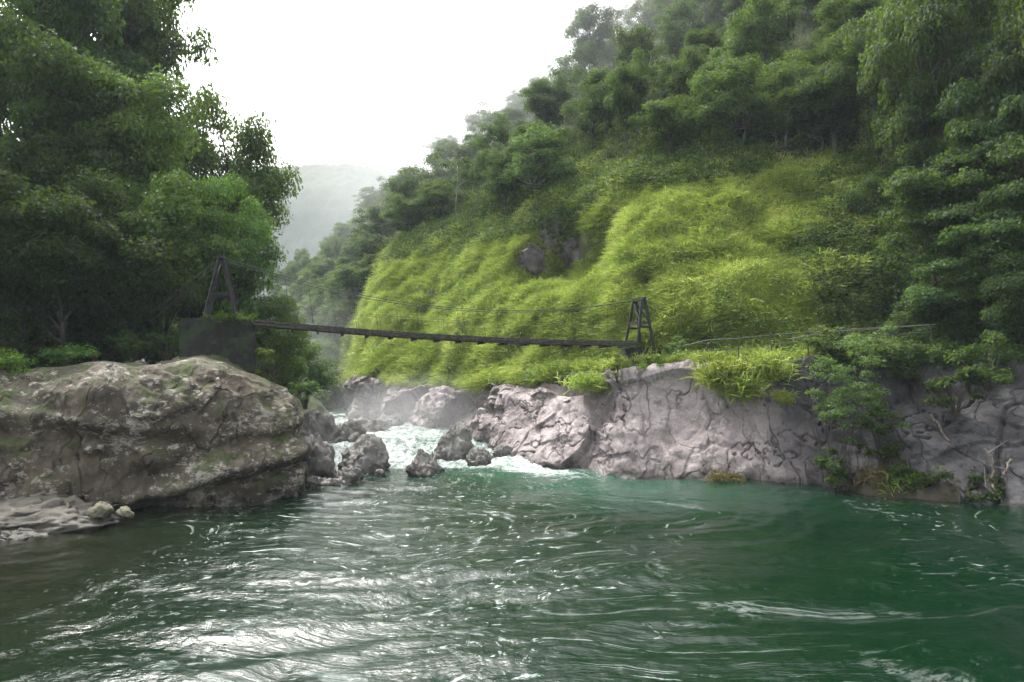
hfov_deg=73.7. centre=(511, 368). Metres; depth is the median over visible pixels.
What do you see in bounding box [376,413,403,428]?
river rock
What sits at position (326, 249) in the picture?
hillside tree
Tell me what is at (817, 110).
hillside tree
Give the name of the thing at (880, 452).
dark bush
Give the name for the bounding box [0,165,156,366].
broadleaf tree
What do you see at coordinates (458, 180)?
hillside tree
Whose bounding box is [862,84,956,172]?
broadleaf tree
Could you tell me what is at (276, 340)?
bushy tree
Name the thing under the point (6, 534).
rock ledge
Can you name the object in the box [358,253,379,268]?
spur tree
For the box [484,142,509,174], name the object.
hillside tree
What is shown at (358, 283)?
spur tree
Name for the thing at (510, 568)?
river
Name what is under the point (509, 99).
hillside tree
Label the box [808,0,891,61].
hillside tree
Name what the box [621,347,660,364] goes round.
bridge abutment
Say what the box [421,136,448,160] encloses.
hillside tree
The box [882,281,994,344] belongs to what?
broadleaf tree
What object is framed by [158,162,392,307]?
mountain
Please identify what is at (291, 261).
hillside tree
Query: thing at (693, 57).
hillside tree
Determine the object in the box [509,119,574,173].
hillside tree
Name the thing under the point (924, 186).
layered tree
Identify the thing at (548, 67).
hillside tree
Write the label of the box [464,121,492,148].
hillside tree
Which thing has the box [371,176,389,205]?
hillside tree
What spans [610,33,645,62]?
hillside tree
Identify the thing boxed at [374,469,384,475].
river rock
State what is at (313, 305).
spur tree
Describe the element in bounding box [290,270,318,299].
hillside tree
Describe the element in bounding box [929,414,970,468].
dead branch
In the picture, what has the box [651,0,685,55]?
hillside tree
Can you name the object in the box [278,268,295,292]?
hillside tree
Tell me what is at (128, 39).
broadleaf tree
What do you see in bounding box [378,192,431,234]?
hillside tree
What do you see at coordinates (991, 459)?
dead branch
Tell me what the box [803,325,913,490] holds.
waterside shrub
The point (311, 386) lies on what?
fern bush
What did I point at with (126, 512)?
stone
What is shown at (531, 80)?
hillside tree
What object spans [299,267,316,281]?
hillside tree
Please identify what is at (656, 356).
shrub
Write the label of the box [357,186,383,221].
hillside tree
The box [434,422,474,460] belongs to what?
river rock
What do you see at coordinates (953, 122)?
layered tree
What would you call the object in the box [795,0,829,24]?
hillside tree
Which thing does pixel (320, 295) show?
spur tree
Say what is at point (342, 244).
hillside tree
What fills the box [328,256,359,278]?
spur tree
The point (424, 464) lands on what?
river rock
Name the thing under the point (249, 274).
broadleaf tree
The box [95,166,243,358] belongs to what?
broadleaf tree
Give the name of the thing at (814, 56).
hillside tree
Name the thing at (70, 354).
fern bush
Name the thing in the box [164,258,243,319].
forest tree
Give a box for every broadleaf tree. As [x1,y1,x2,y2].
[0,0,126,264]
[0,0,196,132]
[0,5,124,334]
[0,92,132,341]
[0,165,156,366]
[22,57,202,229]
[58,202,201,361]
[88,0,220,172]
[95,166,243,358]
[165,172,288,319]
[166,86,302,317]
[173,225,263,324]
[820,0,927,169]
[839,153,922,224]
[856,0,1021,253]
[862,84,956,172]
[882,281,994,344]
[887,117,1021,202]
[896,0,1023,115]
[924,183,1023,295]
[965,247,1023,347]
[971,0,1023,165]
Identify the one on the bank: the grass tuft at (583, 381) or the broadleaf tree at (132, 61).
the broadleaf tree at (132, 61)
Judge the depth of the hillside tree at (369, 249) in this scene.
116.94 m
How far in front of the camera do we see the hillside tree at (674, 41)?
83.39 m
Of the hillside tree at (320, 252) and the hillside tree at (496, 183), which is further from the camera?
the hillside tree at (320, 252)
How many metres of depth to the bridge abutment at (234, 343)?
38.22 m
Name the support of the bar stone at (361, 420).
on the river rock at (376, 428)
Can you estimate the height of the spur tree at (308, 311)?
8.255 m
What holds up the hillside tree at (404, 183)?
on the forest slope
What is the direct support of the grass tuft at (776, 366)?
on the cliff
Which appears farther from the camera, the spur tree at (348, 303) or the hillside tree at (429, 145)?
the hillside tree at (429, 145)
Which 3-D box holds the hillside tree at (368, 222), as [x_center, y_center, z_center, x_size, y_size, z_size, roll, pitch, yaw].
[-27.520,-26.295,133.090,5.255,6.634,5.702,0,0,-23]
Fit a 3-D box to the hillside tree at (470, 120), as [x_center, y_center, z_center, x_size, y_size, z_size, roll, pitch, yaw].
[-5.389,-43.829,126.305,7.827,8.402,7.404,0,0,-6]
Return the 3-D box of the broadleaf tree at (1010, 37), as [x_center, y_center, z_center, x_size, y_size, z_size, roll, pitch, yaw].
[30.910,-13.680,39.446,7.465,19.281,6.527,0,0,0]
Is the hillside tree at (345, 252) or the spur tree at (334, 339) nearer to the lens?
the spur tree at (334, 339)
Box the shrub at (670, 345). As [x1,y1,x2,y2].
[660,335,688,357]
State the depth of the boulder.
32.07 m
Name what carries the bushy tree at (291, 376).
on the bank
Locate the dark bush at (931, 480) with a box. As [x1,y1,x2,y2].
[914,470,956,491]
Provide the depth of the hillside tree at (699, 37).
76.74 m
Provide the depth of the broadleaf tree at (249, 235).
49.45 m
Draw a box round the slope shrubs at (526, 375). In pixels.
[334,93,899,386]
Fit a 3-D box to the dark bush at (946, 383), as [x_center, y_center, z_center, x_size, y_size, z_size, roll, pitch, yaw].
[22.549,1.138,34.875,2.845,2.530,2.871,0,0,0]
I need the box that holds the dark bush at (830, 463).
[812,446,849,487]
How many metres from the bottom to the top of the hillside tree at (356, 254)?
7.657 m
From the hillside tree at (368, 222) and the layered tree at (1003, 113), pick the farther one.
the hillside tree at (368, 222)
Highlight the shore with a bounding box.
[839,471,972,502]
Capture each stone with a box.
[86,501,114,518]
[115,506,134,518]
[345,407,366,419]
[353,417,367,424]
[362,419,377,427]
[366,409,376,419]
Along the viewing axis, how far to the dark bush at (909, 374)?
37.39 m
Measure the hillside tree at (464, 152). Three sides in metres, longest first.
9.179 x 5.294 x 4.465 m
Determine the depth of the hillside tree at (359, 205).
148.06 m
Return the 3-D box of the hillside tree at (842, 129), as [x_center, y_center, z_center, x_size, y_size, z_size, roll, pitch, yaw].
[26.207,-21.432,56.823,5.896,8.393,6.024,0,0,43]
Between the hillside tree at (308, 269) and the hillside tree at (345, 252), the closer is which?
the hillside tree at (345, 252)
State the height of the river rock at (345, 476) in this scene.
2.992 m
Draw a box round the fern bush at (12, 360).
[0,347,39,376]
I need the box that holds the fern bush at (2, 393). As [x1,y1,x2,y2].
[0,390,15,397]
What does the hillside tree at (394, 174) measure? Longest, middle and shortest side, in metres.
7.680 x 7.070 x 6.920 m
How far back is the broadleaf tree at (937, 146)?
44.49 m
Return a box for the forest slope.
[279,0,1022,300]
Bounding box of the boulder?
[0,354,310,510]
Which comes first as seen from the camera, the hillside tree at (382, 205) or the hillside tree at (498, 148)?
the hillside tree at (498, 148)
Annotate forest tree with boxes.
[0,14,43,156]
[0,157,61,311]
[0,245,172,361]
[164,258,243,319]
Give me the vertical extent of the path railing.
2.683 m
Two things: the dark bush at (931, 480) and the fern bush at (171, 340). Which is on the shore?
the dark bush at (931, 480)
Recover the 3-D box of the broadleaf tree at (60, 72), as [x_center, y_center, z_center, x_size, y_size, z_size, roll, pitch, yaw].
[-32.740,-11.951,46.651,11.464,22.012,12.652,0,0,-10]
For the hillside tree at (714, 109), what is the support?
on the forest slope
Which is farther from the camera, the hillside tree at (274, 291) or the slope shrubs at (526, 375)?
the hillside tree at (274, 291)
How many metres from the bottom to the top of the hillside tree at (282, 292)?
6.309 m
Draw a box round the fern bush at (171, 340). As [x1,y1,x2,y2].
[140,330,179,359]
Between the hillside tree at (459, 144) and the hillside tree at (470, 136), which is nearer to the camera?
the hillside tree at (470, 136)
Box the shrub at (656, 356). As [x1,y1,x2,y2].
[636,354,663,379]
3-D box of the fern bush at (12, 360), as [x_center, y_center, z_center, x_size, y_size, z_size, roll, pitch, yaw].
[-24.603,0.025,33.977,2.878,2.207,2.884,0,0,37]
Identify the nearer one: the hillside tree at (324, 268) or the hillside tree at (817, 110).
the hillside tree at (817, 110)
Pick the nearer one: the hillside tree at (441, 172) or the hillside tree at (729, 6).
the hillside tree at (729, 6)
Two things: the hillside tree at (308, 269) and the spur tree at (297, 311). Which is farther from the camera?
the hillside tree at (308, 269)
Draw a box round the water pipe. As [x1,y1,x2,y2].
[788,324,935,339]
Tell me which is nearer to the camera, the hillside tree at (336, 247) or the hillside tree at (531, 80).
the hillside tree at (531, 80)
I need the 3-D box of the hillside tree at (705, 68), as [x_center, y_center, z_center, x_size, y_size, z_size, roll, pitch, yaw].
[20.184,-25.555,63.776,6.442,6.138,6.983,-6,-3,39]
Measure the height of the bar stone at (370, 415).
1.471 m
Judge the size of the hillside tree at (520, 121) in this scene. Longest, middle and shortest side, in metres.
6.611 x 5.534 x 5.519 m
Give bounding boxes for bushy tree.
[246,293,311,382]
[258,356,308,387]
[287,337,337,394]
[303,367,345,408]
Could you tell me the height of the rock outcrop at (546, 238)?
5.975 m
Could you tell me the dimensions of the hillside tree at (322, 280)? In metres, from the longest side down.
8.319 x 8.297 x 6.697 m
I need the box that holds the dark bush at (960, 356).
[943,329,1021,391]
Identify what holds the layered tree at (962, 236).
on the hillside
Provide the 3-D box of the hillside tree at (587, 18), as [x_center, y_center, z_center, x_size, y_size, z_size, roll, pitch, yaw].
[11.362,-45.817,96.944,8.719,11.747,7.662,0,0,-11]
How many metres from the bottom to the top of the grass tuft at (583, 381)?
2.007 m
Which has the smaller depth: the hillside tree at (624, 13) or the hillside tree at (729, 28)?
the hillside tree at (729, 28)
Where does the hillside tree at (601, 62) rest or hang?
on the forest slope
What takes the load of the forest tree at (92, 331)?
on the bank
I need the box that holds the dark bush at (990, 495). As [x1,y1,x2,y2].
[963,473,1005,502]
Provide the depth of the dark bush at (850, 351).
38.16 m
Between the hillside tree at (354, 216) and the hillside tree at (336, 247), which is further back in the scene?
the hillside tree at (354, 216)
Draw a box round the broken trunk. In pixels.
[830,129,837,151]
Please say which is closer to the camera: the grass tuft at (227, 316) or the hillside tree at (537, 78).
the grass tuft at (227, 316)
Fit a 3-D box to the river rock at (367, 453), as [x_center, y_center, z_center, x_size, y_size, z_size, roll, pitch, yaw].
[-9.822,6.984,44.543,4.202,5.537,3.266,0,0,41]
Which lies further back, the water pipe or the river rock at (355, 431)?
the river rock at (355, 431)
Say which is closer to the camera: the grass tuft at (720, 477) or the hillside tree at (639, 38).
the grass tuft at (720, 477)
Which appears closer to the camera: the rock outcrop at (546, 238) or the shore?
the shore
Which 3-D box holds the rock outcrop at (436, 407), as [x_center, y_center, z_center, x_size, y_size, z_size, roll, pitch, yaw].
[-6.049,4.924,63.481,7.436,6.853,6.070,0,0,-45]
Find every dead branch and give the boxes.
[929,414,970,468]
[968,440,1007,501]
[984,458,1011,486]
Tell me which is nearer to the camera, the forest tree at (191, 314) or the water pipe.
the water pipe
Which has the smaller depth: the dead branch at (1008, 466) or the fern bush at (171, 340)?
the dead branch at (1008, 466)
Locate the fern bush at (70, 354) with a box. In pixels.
[37,342,101,366]
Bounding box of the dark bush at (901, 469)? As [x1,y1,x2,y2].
[877,463,927,494]
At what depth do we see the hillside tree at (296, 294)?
194.24 m
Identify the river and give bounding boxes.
[0,390,1023,681]
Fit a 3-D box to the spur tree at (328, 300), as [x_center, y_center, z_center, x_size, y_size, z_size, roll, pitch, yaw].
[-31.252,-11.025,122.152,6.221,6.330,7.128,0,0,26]
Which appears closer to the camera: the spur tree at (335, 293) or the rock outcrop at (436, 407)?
the rock outcrop at (436, 407)
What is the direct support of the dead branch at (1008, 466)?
on the cliff
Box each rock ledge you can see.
[0,493,124,540]
[0,526,40,539]
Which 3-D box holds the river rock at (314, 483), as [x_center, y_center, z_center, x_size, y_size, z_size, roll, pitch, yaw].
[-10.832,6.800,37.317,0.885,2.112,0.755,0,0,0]
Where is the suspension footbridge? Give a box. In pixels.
[155,254,684,347]
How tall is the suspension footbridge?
5.030 m
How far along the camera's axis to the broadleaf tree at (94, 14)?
51.95 m
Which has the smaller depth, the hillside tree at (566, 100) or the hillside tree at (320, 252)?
the hillside tree at (566, 100)
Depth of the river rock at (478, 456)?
46.41 m
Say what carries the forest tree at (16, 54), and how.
on the bank
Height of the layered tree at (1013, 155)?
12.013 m
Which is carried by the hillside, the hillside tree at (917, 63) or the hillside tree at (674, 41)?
the hillside tree at (917, 63)
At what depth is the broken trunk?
57.23 m
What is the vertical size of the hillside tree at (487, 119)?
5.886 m
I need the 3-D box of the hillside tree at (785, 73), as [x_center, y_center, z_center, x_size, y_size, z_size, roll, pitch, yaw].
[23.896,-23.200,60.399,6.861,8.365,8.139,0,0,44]
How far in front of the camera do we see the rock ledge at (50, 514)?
27.76 m
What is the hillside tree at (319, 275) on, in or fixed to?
on the forest slope
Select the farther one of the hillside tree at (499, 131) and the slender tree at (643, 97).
the hillside tree at (499, 131)
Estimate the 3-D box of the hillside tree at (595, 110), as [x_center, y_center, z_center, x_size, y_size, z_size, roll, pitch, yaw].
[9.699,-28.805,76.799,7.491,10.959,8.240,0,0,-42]
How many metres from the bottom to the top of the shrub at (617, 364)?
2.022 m
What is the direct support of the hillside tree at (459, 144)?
on the forest slope
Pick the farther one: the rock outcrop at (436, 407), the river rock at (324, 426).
the rock outcrop at (436, 407)
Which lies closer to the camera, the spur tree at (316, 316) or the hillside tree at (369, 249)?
the hillside tree at (369, 249)
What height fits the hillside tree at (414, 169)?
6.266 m
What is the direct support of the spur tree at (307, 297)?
on the hillside
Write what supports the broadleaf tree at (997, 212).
on the hillside
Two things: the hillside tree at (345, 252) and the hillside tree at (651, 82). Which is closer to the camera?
the hillside tree at (651, 82)
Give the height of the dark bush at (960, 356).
3.192 m
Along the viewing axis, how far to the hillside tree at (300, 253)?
228.21 m
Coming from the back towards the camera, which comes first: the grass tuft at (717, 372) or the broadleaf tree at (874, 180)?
the broadleaf tree at (874, 180)
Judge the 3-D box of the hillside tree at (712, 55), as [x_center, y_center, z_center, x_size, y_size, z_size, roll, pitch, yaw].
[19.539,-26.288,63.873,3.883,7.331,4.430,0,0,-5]
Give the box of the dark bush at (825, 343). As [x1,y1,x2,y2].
[800,325,849,357]
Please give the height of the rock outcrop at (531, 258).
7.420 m
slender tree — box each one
[606,73,655,140]
[631,48,674,137]
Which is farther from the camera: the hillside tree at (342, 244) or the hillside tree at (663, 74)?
the hillside tree at (342, 244)
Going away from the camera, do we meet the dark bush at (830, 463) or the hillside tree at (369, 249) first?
the dark bush at (830, 463)
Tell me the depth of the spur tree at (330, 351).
100.38 m
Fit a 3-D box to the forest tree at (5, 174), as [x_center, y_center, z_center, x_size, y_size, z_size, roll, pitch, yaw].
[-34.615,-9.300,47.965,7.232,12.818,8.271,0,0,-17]
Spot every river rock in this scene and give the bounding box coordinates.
[300,409,339,442]
[302,435,336,478]
[305,476,333,487]
[308,475,321,488]
[330,467,365,485]
[337,419,376,442]
[337,422,347,441]
[337,433,390,472]
[364,425,389,431]
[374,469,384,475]
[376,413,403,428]
[405,448,444,476]
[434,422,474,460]
[466,445,491,466]
[490,443,513,458]
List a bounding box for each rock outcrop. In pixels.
[409,385,463,427]
[517,243,551,276]
[538,215,565,254]
[558,234,580,269]
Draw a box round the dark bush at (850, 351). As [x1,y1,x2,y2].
[836,329,906,372]
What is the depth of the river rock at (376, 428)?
58.10 m
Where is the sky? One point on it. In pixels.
(370, 83)
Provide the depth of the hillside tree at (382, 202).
127.30 m
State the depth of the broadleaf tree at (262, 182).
59.04 m
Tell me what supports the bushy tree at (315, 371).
on the bank
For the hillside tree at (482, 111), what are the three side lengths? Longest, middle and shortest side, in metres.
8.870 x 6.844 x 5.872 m
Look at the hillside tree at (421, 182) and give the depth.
111.85 m
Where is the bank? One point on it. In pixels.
(316, 404)
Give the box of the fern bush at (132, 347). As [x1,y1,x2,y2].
[102,328,153,360]
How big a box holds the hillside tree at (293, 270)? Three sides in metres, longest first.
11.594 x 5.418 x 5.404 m
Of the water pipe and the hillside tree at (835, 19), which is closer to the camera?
the water pipe
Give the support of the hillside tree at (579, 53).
on the forest slope
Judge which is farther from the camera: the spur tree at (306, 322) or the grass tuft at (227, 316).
the spur tree at (306, 322)
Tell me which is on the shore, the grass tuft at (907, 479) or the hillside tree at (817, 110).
the grass tuft at (907, 479)
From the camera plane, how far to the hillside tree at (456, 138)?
129.57 m
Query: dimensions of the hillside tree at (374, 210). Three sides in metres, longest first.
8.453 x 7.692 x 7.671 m
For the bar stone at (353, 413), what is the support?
on the cliff
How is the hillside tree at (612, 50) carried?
on the forest slope
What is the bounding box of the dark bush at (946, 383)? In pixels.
[919,366,986,415]
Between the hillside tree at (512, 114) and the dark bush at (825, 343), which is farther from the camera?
the hillside tree at (512, 114)
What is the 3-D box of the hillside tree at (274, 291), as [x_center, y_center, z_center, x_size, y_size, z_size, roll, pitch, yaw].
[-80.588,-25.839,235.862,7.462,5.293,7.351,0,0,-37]
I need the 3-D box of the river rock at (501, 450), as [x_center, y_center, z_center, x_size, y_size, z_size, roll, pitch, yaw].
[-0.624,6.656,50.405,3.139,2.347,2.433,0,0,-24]
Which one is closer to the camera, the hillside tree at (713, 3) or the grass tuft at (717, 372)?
the grass tuft at (717, 372)
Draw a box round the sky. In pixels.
[0,0,641,174]
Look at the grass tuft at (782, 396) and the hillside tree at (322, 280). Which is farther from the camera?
the hillside tree at (322, 280)
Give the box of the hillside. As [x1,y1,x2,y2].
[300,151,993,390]
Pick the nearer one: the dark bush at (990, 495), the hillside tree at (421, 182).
the dark bush at (990, 495)
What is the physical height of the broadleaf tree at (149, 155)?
20.489 m
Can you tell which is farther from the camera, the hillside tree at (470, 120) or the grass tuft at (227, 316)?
the hillside tree at (470, 120)
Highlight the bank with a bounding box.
[0,167,328,413]
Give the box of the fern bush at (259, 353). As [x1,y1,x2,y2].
[254,347,275,375]
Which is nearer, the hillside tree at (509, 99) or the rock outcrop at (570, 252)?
the rock outcrop at (570, 252)
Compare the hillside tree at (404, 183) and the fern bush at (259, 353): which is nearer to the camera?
the fern bush at (259, 353)
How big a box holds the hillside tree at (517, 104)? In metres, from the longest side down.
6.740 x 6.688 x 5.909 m
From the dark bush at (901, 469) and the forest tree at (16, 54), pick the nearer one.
the dark bush at (901, 469)
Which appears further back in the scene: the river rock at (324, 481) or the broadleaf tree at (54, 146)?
the broadleaf tree at (54, 146)
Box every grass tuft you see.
[197,309,257,326]
[556,369,614,394]
[678,352,765,404]
[695,369,773,407]
[704,468,746,482]
[734,348,808,385]
[768,389,799,407]
[850,460,920,490]
[874,459,953,498]
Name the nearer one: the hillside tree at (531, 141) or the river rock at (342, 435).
the river rock at (342, 435)
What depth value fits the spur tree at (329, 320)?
107.01 m
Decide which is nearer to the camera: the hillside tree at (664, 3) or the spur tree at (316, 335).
the hillside tree at (664, 3)
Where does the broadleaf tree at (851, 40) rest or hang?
on the hillside
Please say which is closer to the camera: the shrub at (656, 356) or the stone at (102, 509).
the stone at (102, 509)
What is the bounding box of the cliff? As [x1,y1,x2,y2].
[322,353,1023,506]
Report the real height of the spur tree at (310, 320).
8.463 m
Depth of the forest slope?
72.30 m
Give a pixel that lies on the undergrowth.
(650, 160)
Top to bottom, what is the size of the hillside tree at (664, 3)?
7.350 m
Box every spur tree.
[290,303,300,319]
[297,290,317,310]
[299,297,323,321]
[299,303,320,320]
[300,316,313,343]
[301,279,318,299]
[305,319,319,340]
[306,322,332,350]
[308,336,339,368]
[310,283,343,316]
[310,313,325,339]
[313,303,347,342]
[314,291,340,317]
[314,341,343,377]
[324,263,375,295]
[324,277,349,305]
[326,287,360,326]
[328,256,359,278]
[341,260,371,295]
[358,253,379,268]
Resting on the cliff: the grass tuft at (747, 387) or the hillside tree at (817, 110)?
the grass tuft at (747, 387)
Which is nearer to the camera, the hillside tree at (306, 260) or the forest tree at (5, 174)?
the forest tree at (5, 174)
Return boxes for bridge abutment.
[179,318,255,373]
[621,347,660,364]
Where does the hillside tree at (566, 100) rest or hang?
on the forest slope
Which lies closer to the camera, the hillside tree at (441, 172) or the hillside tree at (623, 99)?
the hillside tree at (623, 99)
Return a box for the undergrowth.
[0,0,1023,385]
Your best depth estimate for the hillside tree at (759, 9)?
66.87 m
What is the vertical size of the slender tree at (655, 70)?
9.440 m
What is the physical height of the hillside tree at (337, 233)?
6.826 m
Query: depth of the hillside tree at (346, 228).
154.53 m
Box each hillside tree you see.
[269,286,284,293]
[273,288,288,297]
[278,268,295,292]
[284,263,300,292]
[288,260,299,273]
[288,288,303,302]
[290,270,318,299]
[292,248,309,272]
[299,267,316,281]
[300,255,319,270]
[306,259,327,280]
[313,257,337,276]
[317,240,328,255]
[318,272,333,292]
[321,233,345,268]
[326,223,356,240]
[329,236,348,258]
[333,220,362,238]
[338,240,350,258]
[340,240,361,263]
[347,230,378,253]
[347,231,366,261]
[350,205,394,247]
[350,213,363,232]
[354,201,371,213]
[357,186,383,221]
[358,217,374,232]
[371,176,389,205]
[372,196,397,233]
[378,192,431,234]
[378,195,392,212]
[379,162,435,225]
[389,169,402,181]
[395,166,429,179]
[400,172,435,199]
[407,177,469,216]
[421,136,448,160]
[421,139,459,190]
[428,134,461,160]
[430,152,477,217]
[446,142,478,160]
[451,145,479,190]
[459,137,480,164]
[461,123,514,152]
[462,112,488,135]
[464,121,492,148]
[468,113,519,207]
[476,101,502,142]
[476,145,536,215]
[479,108,529,133]
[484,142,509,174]
[492,106,524,134]
[498,123,578,197]
[502,89,526,118]
[503,118,529,150]
[506,97,534,120]
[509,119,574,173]
[518,66,575,127]
[519,76,551,112]
[520,75,552,120]
[537,84,577,123]
[545,64,571,80]
[545,83,577,126]
[553,39,601,98]
[557,64,628,150]
[563,2,622,66]
[571,55,606,79]
[583,63,654,111]
[598,33,621,65]
[603,47,652,155]
[610,23,670,67]
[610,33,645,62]
[611,4,636,36]
[623,0,662,36]
[624,93,713,157]
[630,0,659,24]
[646,0,690,26]
[650,58,694,95]
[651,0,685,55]
[655,0,708,57]
[662,43,721,106]
[679,51,767,144]
[680,25,725,58]
[689,0,727,24]
[690,55,757,106]
[699,46,740,114]
[720,0,805,81]
[721,0,749,17]
[723,9,777,59]
[736,48,822,145]
[771,75,862,156]
[785,59,865,151]
[794,33,864,75]
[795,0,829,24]
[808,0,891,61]
[822,0,849,30]
[866,11,942,97]
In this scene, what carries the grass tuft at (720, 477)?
on the cliff
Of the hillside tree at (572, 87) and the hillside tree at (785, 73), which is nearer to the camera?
the hillside tree at (785, 73)
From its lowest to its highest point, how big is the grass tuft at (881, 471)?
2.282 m
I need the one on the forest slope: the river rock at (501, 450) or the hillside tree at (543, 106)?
the hillside tree at (543, 106)
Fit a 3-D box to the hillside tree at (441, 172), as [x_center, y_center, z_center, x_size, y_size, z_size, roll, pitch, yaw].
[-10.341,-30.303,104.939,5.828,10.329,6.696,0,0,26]
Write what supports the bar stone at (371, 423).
on the river rock at (376, 428)
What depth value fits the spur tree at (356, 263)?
110.29 m
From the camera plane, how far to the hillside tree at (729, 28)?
71.76 m
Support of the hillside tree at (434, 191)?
on the forest slope
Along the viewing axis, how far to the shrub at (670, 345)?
45.59 m
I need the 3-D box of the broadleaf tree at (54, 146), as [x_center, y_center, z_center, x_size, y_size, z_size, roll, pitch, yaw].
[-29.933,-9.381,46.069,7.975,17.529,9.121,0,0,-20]
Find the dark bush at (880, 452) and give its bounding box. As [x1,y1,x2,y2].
[853,390,909,464]
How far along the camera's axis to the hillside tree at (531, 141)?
71.72 m
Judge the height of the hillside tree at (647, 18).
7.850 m
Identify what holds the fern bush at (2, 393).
on the boulder
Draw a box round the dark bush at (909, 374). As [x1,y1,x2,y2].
[881,343,950,390]
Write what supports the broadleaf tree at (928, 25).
on the hillside
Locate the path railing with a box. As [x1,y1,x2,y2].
[666,324,931,358]
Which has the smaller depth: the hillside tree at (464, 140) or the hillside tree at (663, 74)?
the hillside tree at (663, 74)
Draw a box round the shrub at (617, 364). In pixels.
[610,354,622,382]
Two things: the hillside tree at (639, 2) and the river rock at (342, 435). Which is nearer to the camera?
the river rock at (342, 435)
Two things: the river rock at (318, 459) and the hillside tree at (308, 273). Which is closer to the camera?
the river rock at (318, 459)
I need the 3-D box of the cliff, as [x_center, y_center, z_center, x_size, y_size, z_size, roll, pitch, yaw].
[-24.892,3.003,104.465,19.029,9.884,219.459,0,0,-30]
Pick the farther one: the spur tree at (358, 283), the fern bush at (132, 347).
the spur tree at (358, 283)
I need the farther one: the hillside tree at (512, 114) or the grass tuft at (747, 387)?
the hillside tree at (512, 114)
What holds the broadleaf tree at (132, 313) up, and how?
on the bank
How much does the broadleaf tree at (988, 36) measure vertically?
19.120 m
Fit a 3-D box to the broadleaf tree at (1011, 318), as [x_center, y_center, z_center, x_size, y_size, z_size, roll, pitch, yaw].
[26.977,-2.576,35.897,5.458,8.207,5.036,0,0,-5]
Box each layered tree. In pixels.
[871,154,999,289]
[901,219,1023,345]
[913,41,1023,216]
[933,112,1006,208]
[943,132,1023,263]
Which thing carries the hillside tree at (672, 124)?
on the forest slope
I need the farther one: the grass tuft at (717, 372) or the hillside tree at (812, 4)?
the hillside tree at (812, 4)
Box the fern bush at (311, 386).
[288,380,322,409]
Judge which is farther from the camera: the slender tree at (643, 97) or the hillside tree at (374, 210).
the hillside tree at (374, 210)
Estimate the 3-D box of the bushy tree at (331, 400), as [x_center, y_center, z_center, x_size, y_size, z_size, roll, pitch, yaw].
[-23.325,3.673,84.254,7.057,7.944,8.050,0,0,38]

